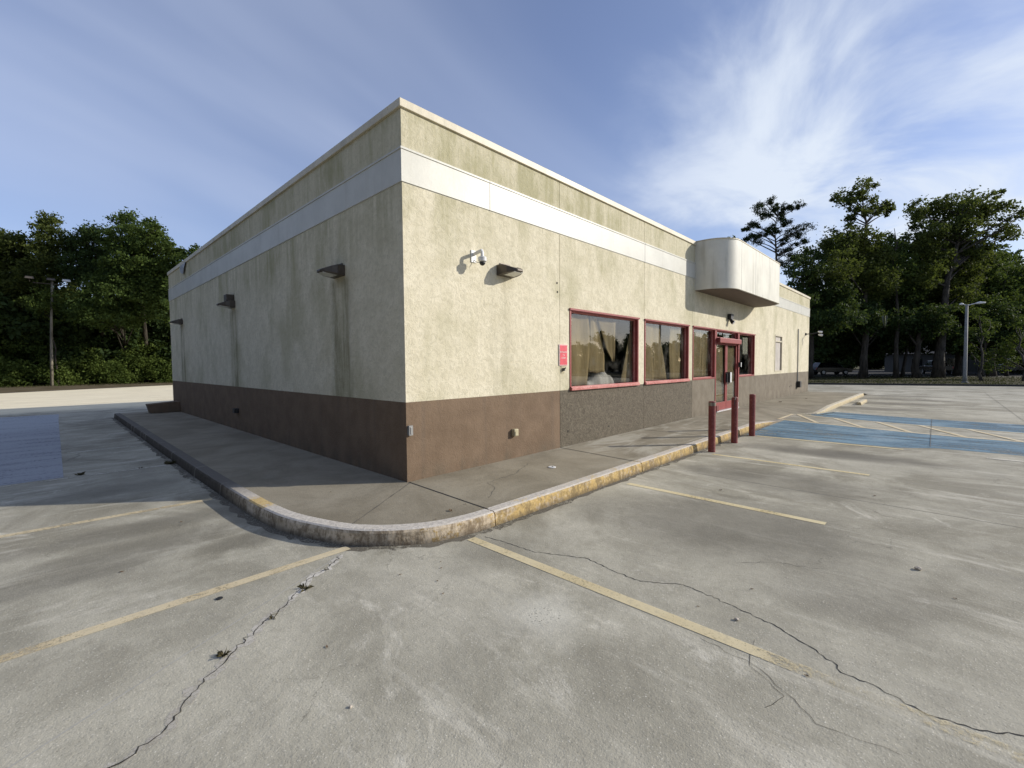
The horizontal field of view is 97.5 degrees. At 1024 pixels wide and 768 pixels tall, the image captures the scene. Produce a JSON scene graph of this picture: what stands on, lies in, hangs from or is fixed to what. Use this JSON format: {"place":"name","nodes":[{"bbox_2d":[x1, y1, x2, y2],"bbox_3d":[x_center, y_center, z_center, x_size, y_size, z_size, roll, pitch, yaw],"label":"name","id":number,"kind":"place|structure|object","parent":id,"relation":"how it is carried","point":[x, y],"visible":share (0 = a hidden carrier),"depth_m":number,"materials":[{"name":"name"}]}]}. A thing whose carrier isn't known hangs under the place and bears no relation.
{"place":"outdoors","nodes":[
{"label":"outdoors","id":0,"kind":"place"},
{"bbox_2d":[121,391,864,524],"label":"sidewalk","id":1,"kind":"structure","parent":0,"point":[296,480],"depth_m":6.72,"materials":[{"name":"concrete"}]},
{"bbox_2d":[146,401,179,412],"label":"stub wall","id":2,"kind":"structure","parent":1,"relation":"on","point":[168,406],"depth_m":15.35,"materials":[{"name":"brown paint"}]},
{"bbox_2d":[411,482,487,508],"bbox_3d":[-0.813,1.322,5.400,0.018,0.001,1.591,-3,3,-44],"label":"walk joint","id":3,"kind":"object","parent":1,"relation":"on","point":[451,496],"visible":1,"depth_m":5.29,"materials":[{"name":"grey concrete"}]},
{"bbox_2d":[0,385,1023,767],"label":"parking lot","id":4,"kind":"structure","parent":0,"point":[490,659],"depth_m":3.00,"materials":[{"name":"concrete"}]},
{"bbox_2d":[0,414,62,485],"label":"blue bay","id":5,"kind":"object","parent":4,"relation":"on","point":[21,452],"visible":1,"depth_m":9.39,"materials":[{"name":"paint"}]},
{"bbox_2d":[0,498,212,537],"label":"parking line","id":6,"kind":"object","parent":4,"relation":"on","point":[40,529],"visible":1,"depth_m":5.03,"materials":[{"name":"yellow paint"}]},
{"bbox_2d":[164,460,175,463],"bbox_3d":[-5.990,1.374,7.883,0.193,0.061,0.188,2,3,44],"label":"weed","id":7,"kind":"object","parent":4,"relation":"on","point":[169,462],"visible":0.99,"depth_m":7.88,"materials":[{"name":"plant"}]},
{"bbox_2d":[8,557,335,767],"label":"slab joint","id":8,"kind":"object","parent":4,"relation":"on","point":[152,675],"visible":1,"depth_m":2.44,"materials":[{"name":"grey concrete"}]},
{"bbox_2d":[0,546,349,661],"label":"parking line","id":9,"kind":"object","parent":4,"relation":"on","point":[99,627],"visible":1,"depth_m":3.19,"materials":[{"name":"yellow paint"}]},
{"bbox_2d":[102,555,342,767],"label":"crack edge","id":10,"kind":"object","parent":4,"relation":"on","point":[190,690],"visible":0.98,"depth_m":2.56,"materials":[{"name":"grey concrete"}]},
{"bbox_2d":[215,648,230,657],"bbox_3d":[-1.696,1.585,2.644,0.094,0.030,0.088,2,3,44],"label":"weed","id":11,"kind":"object","parent":4,"relation":"on","point":[221,654],"visible":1,"depth_m":2.64,"materials":[{"name":"green plant"}]},
{"bbox_2d":[108,555,339,767],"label":"pavement crack","id":12,"kind":"object","parent":4,"relation":"on","point":[203,682],"visible":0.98,"depth_m":2.34,"materials":[{"name":"grey concrete"}]},
{"bbox_2d":[297,583,313,591],"bbox_3d":[-1.576,1.546,3.433,0.094,0.036,0.116,2,3,44],"label":"weed","id":13,"kind":"object","parent":4,"relation":"on","point":[303,586],"visible":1,"depth_m":3.43,"materials":[{"name":"green plant"}]},
{"bbox_2d":[112,418,768,551],"bbox_3d":[-3.254,1.134,13.582,16.984,0.001,12.159,2,3,44],"label":"kerb grime","id":14,"kind":"object","parent":4,"relation":"on","point":[237,510],"visible":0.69,"depth_m":5.19,"materials":[{"name":"grey concrete"}]},
{"bbox_2d":[167,97,810,481],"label":"restaurant building","id":15,"kind":"structure","parent":4,"relation":"on","point":[414,343],"depth_m":7.84,"materials":[{"name":"beige paint"}]},
{"bbox_2d":[169,318,182,324],"bbox_3d":[-11.111,-2.069,14.839,0.370,0.204,0.340,2,3,44],"label":"wall light","id":16,"kind":"object","parent":15,"relation":"attached to","point":[178,322],"visible":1,"depth_m":14.75,"materials":[{"name":"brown metal"}]},
{"bbox_2d":[216,294,234,308],"bbox_3d":[-6.929,-2.003,10.849,0.370,0.314,0.340,2,3,44],"label":"wall light","id":17,"kind":"object","parent":15,"relation":"attached to","point":[229,302],"visible":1,"depth_m":10.79,"materials":[{"name":"brown metal"}]},
{"bbox_2d":[317,263,344,278],"bbox_3d":[-2.825,-1.770,6.942,0.370,0.204,0.340,2,3,44],"label":"wall light","id":18,"kind":"object","parent":15,"relation":"attached to","point":[335,271],"visible":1,"depth_m":6.86,"materials":[{"name":"brown metal"}]},
{"bbox_2d":[471,249,486,265],"bbox_3d":[-0.483,-1.859,6.610,0.263,0.255,0.128,2,3,44],"label":"security camera","id":19,"kind":"object","parent":15,"relation":"attached to","point":[482,259],"visible":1,"depth_m":6.56,"materials":[{"name":"white plastic"}]},
{"bbox_2d":[497,263,522,277],"bbox_3d":[0.004,-1.808,7.067,0.340,0.204,0.370,2,3,44],"label":"wall light","id":20,"kind":"object","parent":15,"relation":"attached to","point":[506,270],"visible":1,"depth_m":6.98,"materials":[{"name":"brown metal"}]},
{"bbox_2d":[559,344,566,365],"bbox_3d":[0.950,-0.536,8.333,0.022,0.390,0.244,2,3,44],"label":"wall sign","id":21,"kind":"object","parent":15,"relation":"attached to","point":[562,355],"visible":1,"depth_m":8.31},
{"bbox_2d":[561,366,565,372],"bbox_3d":[0.965,-0.276,8.324,0.070,0.160,0.100,2,3,44],"label":"wall switch","id":22,"kind":"object","parent":15,"relation":"attached to","point":[563,368],"depth_m":8.32,"materials":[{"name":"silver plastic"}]},
{"bbox_2d":[571,315,589,385],"bbox_3d":[1.304,-0.661,8.942,0.050,1.443,0.850,2,3,44],"label":"kraft paper","id":23,"kind":"object","parent":15,"relation":"attached to","point":[580,339],"visible":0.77,"depth_m":9.02,"materials":[{"name":"brown paper"}]},
{"bbox_2d":[588,317,603,372],"bbox_3d":[1.800,-0.808,9.478,0.043,1.163,0.620,2,3,44],"label":"kraft paper","id":24,"kind":"object","parent":15,"relation":"attached to","point":[596,358],"visible":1,"depth_m":9.43,"materials":[{"name":"brown paper"}]},
{"bbox_2d":[587,371,613,384],"bbox_3d":[1.896,-0.073,9.881,0.280,0.526,1.200,2,3,44],"label":"dust sheet","id":25,"kind":"object","parent":15,"relation":"on","point":[599,378],"visible":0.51,"depth_m":9.72,"materials":[{"name":"white fabric"}]},
{"bbox_2d":[569,308,639,390],"bbox_3d":[1.979,-0.699,9.479,0.185,1.560,2.690,2,3,44],"label":"window","id":26,"kind":"structure","parent":15,"relation":"in","point":[635,320],"depth_m":9.75,"materials":[{"name":"red paint"}]},
{"bbox_2d":[598,321,615,361],"bbox_3d":[2.043,-0.919,9.698,0.048,0.883,0.700,2,3,44],"label":"kraft paper","id":27,"kind":"object","parent":15,"relation":"attached to","point":[607,328],"visible":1,"depth_m":9.79,"materials":[{"name":"brown paper"}]},
{"bbox_2d":[620,331,630,382],"bbox_3d":[2.613,-0.630,10.314,0.038,1.203,0.475,2,3,42],"label":"kraft paper","id":28,"kind":"object","parent":15,"relation":"attached to","point":[626,374],"visible":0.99,"depth_m":10.40,"materials":[{"name":"brown paper"}]},
{"bbox_2d":[645,323,652,380],"bbox_3d":[3.296,-0.778,11.027,0.049,1.443,0.680,2,3,44],"label":"kraft paper","id":29,"kind":"object","parent":15,"relation":"attached to","point":[649,354],"visible":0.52,"depth_m":11.14,"materials":[{"name":"brown paper"}]},
{"bbox_2d":[653,324,665,380],"bbox_3d":[3.821,-0.806,11.590,0.799,1.443,0.042,-3,3,-44],"label":"kraft paper","id":30,"kind":"object","parent":15,"relation":"attached to","point":[659,372],"visible":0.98,"depth_m":11.50,"materials":[{"name":"brown paper"}]},
{"bbox_2d":[644,319,689,384],"bbox_3d":[3.991,-0.807,11.586,0.185,1.560,2.600,2,3,44],"label":"window","id":31,"kind":"structure","parent":15,"relation":"in","point":[686,327],"depth_m":12.02,"materials":[{"name":"red paint"}]},
{"bbox_2d":[669,326,679,378],"bbox_3d":[4.413,-0.837,12.198,0.049,1.444,0.740,2,3,44],"label":"kraft paper","id":32,"kind":"object","parent":15,"relation":"attached to","point":[674,355],"visible":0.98,"depth_m":12.23,"materials":[{"name":"brown paper"}]},
{"bbox_2d":[693,329,700,376],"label":"kraft paper","id":33,"kind":"object","parent":15,"relation":"attached to","point":[697,357],"visible":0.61,"depth_m":13.35,"materials":[{"name":"brown paper"}]},
{"bbox_2d":[692,326,716,379],"bbox_3d":[5.666,-0.908,13.354,0.165,1.540,1.775,2,3,44],"label":"window","id":34,"kind":"structure","parent":15,"relation":"in","point":[713,331],"depth_m":13.92,"materials":[{"name":"red paint"}]},
{"bbox_2d":[701,330,708,376],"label":"kraft paper","id":35,"kind":"object","parent":15,"relation":"attached to","point":[704,351],"visible":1,"depth_m":13.82,"materials":[{"name":"brown paper"}]},
{"bbox_2d":[716,345,723,402],"bbox_3d":[6.646,-0.349,14.477,0.024,1.913,0.900,2,3,44],"label":"kraft paper","id":36,"kind":"object","parent":15,"relation":"attached to","point":[719,371],"visible":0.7,"depth_m":14.55,"materials":[{"name":"brown paper"}]},
{"bbox_2d":[716,343,727,409],"bbox_3d":[6.708,-0.259,14.426,0.115,2.195,1.045,2,3,44],"label":"door","id":37,"kind":"structure","parent":15,"relation":"in","point":[722,405],"depth_m":14.74,"materials":[{"name":"red paint"}]},
{"bbox_2d":[716,329,738,338],"bbox_3d":[7.043,-1.601,14.774,0.165,0.300,2.130,2,3,44],"label":"window","id":38,"kind":"structure","parent":15,"relation":"in","point":[736,334],"depth_m":14.89,"materials":[{"name":"red paint"}]},
{"bbox_2d":[727,345,733,400],"bbox_3d":[7.378,-0.388,15.243,0.025,1.913,0.880,2,3,44],"label":"glass door","id":39,"kind":"structure","parent":15,"relation":"attached to","point":[730,359],"depth_m":15.31,"materials":[{"name":"clear glass"}]},
{"bbox_2d":[727,314,734,323],"bbox_3d":[7.193,-2.117,14.694,0.206,0.346,0.260,2,3,44],"label":"emergency light","id":40,"kind":"object","parent":15,"relation":"attached to","point":[730,317],"visible":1,"depth_m":14.65,"materials":[{"name":"black plastic"}]},
{"bbox_2d":[726,344,736,408],"bbox_3d":[7.441,-0.299,15.194,0.115,2.195,1.050,2,3,44],"label":"door","id":41,"kind":"structure","parent":15,"relation":"in","point":[728,403],"depth_m":15.49,"materials":[{"name":"red paint"}]},
{"bbox_2d":[743,337,747,354],"bbox_3d":[8.535,-1.396,16.466,0.014,0.643,0.580,2,3,44],"label":"notice sheet","id":42,"kind":"object","parent":15,"relation":"attached to","point":[745,341],"visible":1,"depth_m":16.48,"materials":[{"name":"paper"}]},
{"bbox_2d":[739,332,755,376],"bbox_3d":[8.455,-1.052,16.273,0.165,1.550,1.845,2,3,44],"label":"window","id":43,"kind":"structure","parent":15,"relation":"in","point":[752,347],"depth_m":16.88,"materials":[{"name":"red paint"}]},
{"bbox_2d":[805,331,822,335],"bbox_3d":[15.381,-2.554,22.882,0.767,0.269,0.247,1,3,27],"label":"flood light","id":44,"kind":"object","parent":15,"relation":"attached to","point":[815,333],"visible":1,"depth_m":22.78,"materials":[{"name":"grey metal"}]},
{"bbox_2d":[114,393,863,546],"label":"kerb","id":45,"kind":"structure","parent":4,"relation":"on","point":[263,510],"depth_m":5.11,"materials":[{"name":"beige concrete"}]},
{"bbox_2d":[708,401,715,451],"bbox_3d":[3.816,0.811,8.577,0.133,0.972,0.133,-1,3,-7],"label":"bollard","id":46,"kind":"object","parent":4,"relation":"on","point":[711,423],"visible":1,"depth_m":8.53,"materials":[{"name":"red metal"}]},
{"bbox_2d":[628,483,826,524],"bbox_3d":[2.470,1.437,5.543,2.330,0.001,0.100,2,4,45],"label":"parking line","id":47,"kind":"object","parent":4,"relation":"on","point":[750,508],"visible":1,"depth_m":5.38,"materials":[{"name":"yellow paint"}]},
{"bbox_2d":[731,396,738,442],"bbox_3d":[4.706,0.749,9.509,0.132,1.000,0.180,2,3,44],"label":"bollard","id":48,"kind":"object","parent":4,"relation":"on","point":[734,419],"visible":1,"depth_m":9.47,"materials":[{"name":"red metal"}]},
{"bbox_2d":[468,537,1023,760],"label":"parking line","id":49,"kind":"object","parent":4,"relation":"on","point":[705,631],"visible":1,"depth_m":3.09,"materials":[{"name":"yellow paint"}]},
{"bbox_2d":[749,394,755,435],"bbox_3d":[5.562,0.717,10.406,0.132,0.972,0.132,2,3,43],"label":"bollard","id":50,"kind":"object","parent":4,"relation":"on","point":[752,401],"visible":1,"depth_m":10.36,"materials":[{"name":"red metal"}]},
{"bbox_2d":[487,537,1023,735],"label":"pavement crack","id":51,"kind":"object","parent":4,"relation":"on","point":[811,647],"visible":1,"depth_m":2.62,"materials":[{"name":"grey concrete"}]},
{"bbox_2d":[749,640,783,706],"bbox_3d":[1.381,1.581,2.482,0.117,0.001,0.589,0,3,15],"label":"pavement crack","id":52,"kind":"object","parent":4,"relation":"on","point":[767,679],"visible":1,"depth_m":2.39,"materials":[{"name":"grey concrete"}]},
{"bbox_2d":[701,638,879,745],"bbox_3d":[1.384,1.587,2.339,0.143,0.001,0.981,-2,3,-28],"label":"pavement crack","id":53,"kind":"object","parent":4,"relation":"on","point":[792,697],"visible":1,"depth_m":2.25,"materials":[{"name":"grey concrete"}]},
{"bbox_2d":[712,454,869,475],"bbox_3d":[4.541,1.334,7.545,0.100,0.001,2.301,-3,4,-45],"label":"parking line","id":54,"kind":"object","parent":4,"relation":"on","point":[794,464],"visible":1,"depth_m":7.38,"materials":[{"name":"yellow paint"}]},
{"bbox_2d":[760,436,902,449],"bbox_3d":[6.595,1.228,9.514,2.550,0.001,0.100,2,3,43],"label":"parking line","id":55,"kind":"object","parent":4,"relation":"on","point":[831,442],"visible":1,"depth_m":9.33,"materials":[{"name":"yellow paint"}]},
{"bbox_2d":[662,467,1020,527],"bbox_3d":[4.965,1.452,4.797,0.025,0.001,7.193,-3,4,-45],"label":"slab joint","id":56,"kind":"object","parent":4,"relation":"on","point":[859,500],"visible":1,"depth_m":5.48,"materials":[{"name":"grey concrete"}]},
{"bbox_2d":[834,418,862,426],"bbox_3d":[9.370,1.071,12.543,0.100,0.001,2.058,0,3,18],"label":"parking line","id":57,"kind":"object","parent":4,"relation":"on","point":[848,422],"visible":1,"depth_m":12.52,"materials":[{"name":"paint"}]},
{"bbox_2d":[856,399,866,404],"bbox_3d":[14.200,0.735,18.236,0.160,0.115,1.900,2,3,44],"label":"wheel stop","id":58,"kind":"object","parent":4,"relation":"on","point":[863,401],"visible":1,"depth_m":17.87,"materials":[{"name":"white concrete"}]},
{"bbox_2d":[747,420,1023,455],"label":"blue bay","id":59,"kind":"object","parent":4,"relation":"on","point":[868,436],"visible":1,"depth_m":9.96,"materials":[{"name":"paint"}]},
{"bbox_2d":[877,422,910,431],"bbox_3d":[9.883,1.106,11.661,0.100,0.001,1.982,1,3,21],"label":"parking line","id":60,"kind":"object","parent":4,"relation":"on","point":[894,427],"visible":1,"depth_m":11.50,"materials":[{"name":"paint"}]},
{"bbox_2d":[782,419,1022,441],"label":"parking line","id":61,"kind":"object","parent":4,"relation":"on","point":[909,432],"visible":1,"depth_m":10.69,"materials":[{"name":"paint"}]},
{"bbox_2d":[797,414,1023,433],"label":"parking line","id":62,"kind":"object","parent":4,"relation":"on","point":[910,424],"visible":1,"depth_m":12.05,"materials":[{"name":"paint"}]},
{"bbox_2d":[811,412,1023,432],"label":"blue bay","id":63,"kind":"object","parent":4,"relation":"on","point":[945,423],"visible":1,"depth_m":12.44,"materials":[{"name":"paint"}]},
{"bbox_2d":[918,425,965,436],"bbox_3d":[10.417,1.134,10.918,0.100,0.001,1.979,0,3,20],"label":"parking line","id":64,"kind":"object","parent":4,"relation":"on","point":[943,431],"visible":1,"depth_m":10.79,"materials":[{"name":"paint"}]},
{"bbox_2d":[967,429,1019,440],"bbox_3d":[10.966,1.159,10.248,0.100,0.001,1.809,0,3,20],"label":"parking line","id":65,"kind":"object","parent":4,"relation":"on","point":[994,435],"visible":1,"depth_m":10.15,"materials":[{"name":"paint"}]},
{"bbox_2d":[0,0,1023,289],"label":"sky","id":66,"kind":"structure","parent":0,"point":[687,116],"materials":[{"name":"blue"}]},
{"bbox_2d":[24,366,1021,385],"bbox_3d":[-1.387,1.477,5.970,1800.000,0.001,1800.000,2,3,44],"label":"ground","id":67,"kind":"structure","parent":0,"point":[833,375],"depth_m":55.03,"materials":[{"name":"soil"}]},
{"bbox_2d":[0,227,48,315],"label":"broadleaf tree","id":68,"kind":"object","parent":67,"relation":"on","point":[9,287],"visible":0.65,"depth_m":44.41,"materials":[{"name":"green plant"}]},
{"bbox_2d":[6,210,82,314],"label":"broadleaf tree","id":69,"kind":"object","parent":67,"relation":"on","point":[40,250],"visible":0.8,"depth_m":44.50,"materials":[{"name":"green plant"}]},
{"bbox_2d":[46,219,115,363],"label":"broadleaf tree","id":70,"kind":"object","parent":67,"relation":"on","point":[85,243],"visible":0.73,"depth_m":44.98,"materials":[{"name":"green plant"}]},
{"bbox_2d":[0,257,171,383],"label":"woods","id":71,"kind":"object","parent":67,"relation":"on","point":[13,320],"visible":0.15,"depth_m":46.04,"materials":[{"name":"green plant"}]},
{"bbox_2d":[0,382,172,392],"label":"dirt strip","id":72,"kind":"object","parent":67,"relation":"on","point":[13,389],"depth_m":39.27,"materials":[{"name":"brown soil"}]},
{"bbox_2d":[14,285,69,384],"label":"tree","id":73,"kind":"object","parent":72,"relation":"on","point":[45,305],"visible":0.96,"depth_m":42.69,"materials":[{"name":"green plant"}]},
{"bbox_2d":[24,276,70,385],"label":"light pole","id":74,"kind":"object","parent":72,"relation":"on","point":[51,347],"visible":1,"depth_m":42.75,"materials":[{"name":"grey metal"}]},
{"bbox_2d":[134,243,201,329],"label":"broadleaf tree","id":75,"kind":"object","parent":72,"relation":"on","point":[178,256],"visible":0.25,"depth_m":43.80,"materials":[{"name":"green plant"}]},
{"bbox_2d":[0,329,172,386],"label":"undergrowth","id":76,"kind":"object","parent":67,"relation":"on","point":[15,370],"visible":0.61,"depth_m":45.53,"materials":[{"name":"green plant"}]},
{"bbox_2d":[52,270,167,369],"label":"broadleaf tree","id":77,"kind":"object","parent":67,"relation":"on","point":[101,306],"visible":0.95,"depth_m":43.10,"materials":[{"name":"green plant"}]},
{"bbox_2d":[88,206,185,381],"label":"broadleaf tree","id":78,"kind":"object","parent":67,"relation":"on","point":[136,243],"visible":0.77,"depth_m":43.60,"materials":[{"name":"green plant"}]},
{"bbox_2d":[787,232,1023,368],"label":"woods","id":79,"kind":"object","parent":67,"relation":"on","point":[843,349],"visible":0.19,"depth_m":49.65,"materials":[{"name":"green plant"}]},
{"bbox_2d":[808,376,1023,384],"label":"grass verge","id":80,"kind":"object","parent":67,"relation":"on","point":[855,378],"depth_m":40.86,"materials":[{"name":"green plant"}]},
{"bbox_2d":[0,375,1022,387],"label":"grass","id":81,"kind":"structure","parent":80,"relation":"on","point":[905,382],"depth_m":40.50,"materials":[{"name":"green plant"}]},
{"bbox_2d":[741,194,817,268],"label":"pine tree","id":82,"kind":"object","parent":80,"relation":"on","point":[774,231],"visible":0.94,"depth_m":44.92,"materials":[{"name":"green plant"}]},
{"bbox_2d":[780,246,870,378],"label":"broadleaf tree","id":83,"kind":"object","parent":80,"relation":"on","point":[813,284],"visible":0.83,"depth_m":43.11,"materials":[{"name":"green plant"}]},
{"bbox_2d":[812,176,902,378],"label":"broadleaf tree","id":84,"kind":"object","parent":80,"relation":"on","point":[851,243],"visible":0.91,"depth_m":44.77,"materials":[{"name":"green plant"}]},
{"bbox_2d":[836,298,889,377],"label":"shade tree","id":85,"kind":"object","parent":80,"relation":"on","point":[860,329],"visible":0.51,"depth_m":44.96,"materials":[{"name":"green plant"}]},
{"bbox_2d":[825,300,921,345],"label":"shade tree","id":86,"kind":"object","parent":80,"relation":"on","point":[892,323],"visible":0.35,"depth_m":45.43,"materials":[{"name":"green plant"}]},
{"bbox_2d":[868,228,930,377],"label":"broadleaf tree","id":87,"kind":"object","parent":80,"relation":"on","point":[903,261],"visible":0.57,"depth_m":46.04,"materials":[{"name":"green plant"}]},
{"bbox_2d":[808,383,1023,386],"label":"kerb","id":88,"kind":"structure","parent":80,"relation":"on","point":[1015,385],"depth_m":31.28,"materials":[{"name":"concrete"}]},
{"bbox_2d":[900,305,937,376],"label":"shade tree","id":89,"kind":"object","parent":80,"relation":"on","point":[902,373],"visible":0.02,"depth_m":49.78,"materials":[{"name":"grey plant"}]},
{"bbox_2d":[892,302,968,377],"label":"shade tree","id":90,"kind":"object","parent":80,"relation":"on","point":[931,322],"visible":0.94,"depth_m":45.05,"materials":[{"name":"green plant"}]},
{"bbox_2d":[898,185,1023,377],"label":"broadleaf tree","id":91,"kind":"object","parent":80,"relation":"on","point":[953,262],"visible":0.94,"depth_m":46.46,"materials":[{"name":"green plant"}]},
{"bbox_2d":[952,304,979,375],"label":"shade tree","id":92,"kind":"object","parent":80,"relation":"on","point":[957,370],"visible":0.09,"depth_m":51.64,"materials":[{"name":"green plant"}]},
{"bbox_2d":[959,301,985,382],"bbox_3d":[35.417,-3.205,34.690,1.437,6.220,0.400,2,3,44],"label":"street light","id":93,"kind":"object","parent":80,"relation":"on","point":[964,378],"visible":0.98,"depth_m":34.82,"materials":[{"name":"metal"}]},
{"bbox_2d":[953,305,1001,380],"bbox_3d":[41.592,-3.648,40.110,5.882,6.689,2.770,-2,3,-33],"label":"tree","id":94,"kind":"object","parent":80,"relation":"on","point":[987,324],"visible":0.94,"depth_m":39.74,"materials":[{"name":"green plant"}]},
{"bbox_2d":[951,298,1023,376],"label":"shade tree","id":95,"kind":"object","parent":80,"relation":"on","point":[1005,314],"visible":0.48,"depth_m":46.35,"materials":[{"name":"green plant"}]},
{"bbox_2d":[961,241,1023,376],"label":"broadleaf tree","id":96,"kind":"object","parent":80,"relation":"on","point":[1003,279],"visible":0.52,"depth_m":49.43,"materials":[{"name":"green plant"}]},
{"bbox_2d":[974,315,1023,380],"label":"tree","id":97,"kind":"object","parent":80,"relation":"on","point":[1007,359],"visible":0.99,"depth_m":40.28,"materials":[{"name":"green plant"}]},
{"bbox_2d":[1001,306,1023,375],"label":"shade tree","id":98,"kind":"object","parent":80,"relation":"on","point":[1006,373],"visible":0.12,"depth_m":48.03,"materials":[{"name":"green plant"}]},
{"bbox_2d":[998,353,1023,373],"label":"woods","id":99,"kind":"object","parent":67,"relation":"on","point":[1020,371],"visible":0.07,"depth_m":58.05,"materials":[{"name":"green plant"}]},
{"bbox_2d":[814,375,974,376],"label":"path","id":100,"kind":"structure","parent":0,"point":[947,376],"depth_m":52.76,"materials":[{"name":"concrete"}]},
{"bbox_2d":[816,369,1022,375],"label":"road","id":101,"kind":"structure","parent":0,"point":[872,372],"depth_m":62.40,"materials":[{"name":"grey asphalt"}]},
{"bbox_2d":[813,363,852,374],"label":"parked car","id":102,"kind":"object","parent":101,"relation":"on","point":[824,368],"visible":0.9,"depth_m":59.18,"materials":[{"name":"black paint"}]},
{"bbox_2d":[919,361,953,373],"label":"pickup truck","id":103,"kind":"object","parent":101,"relation":"on","point":[927,366],"visible":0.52,"depth_m":59.96,"materials":[{"name":"black paint"}]},
{"bbox_2d":[997,358,1016,372],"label":"parked car","id":104,"kind":"object","parent":101,"relation":"on","point":[1009,369],"visible":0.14,"depth_m":59.30,"materials":[{"name":"white paint"}]},
{"bbox_2d":[884,343,1022,371],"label":"house","id":105,"kind":"structure","parent":0,"point":[949,360],"depth_m":71.47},
{"bbox_2d":[946,358,954,365],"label":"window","id":106,"kind":"structure","parent":105,"relation":"in","point":[950,361],"depth_m":69.56,"materials":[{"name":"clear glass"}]}
]}

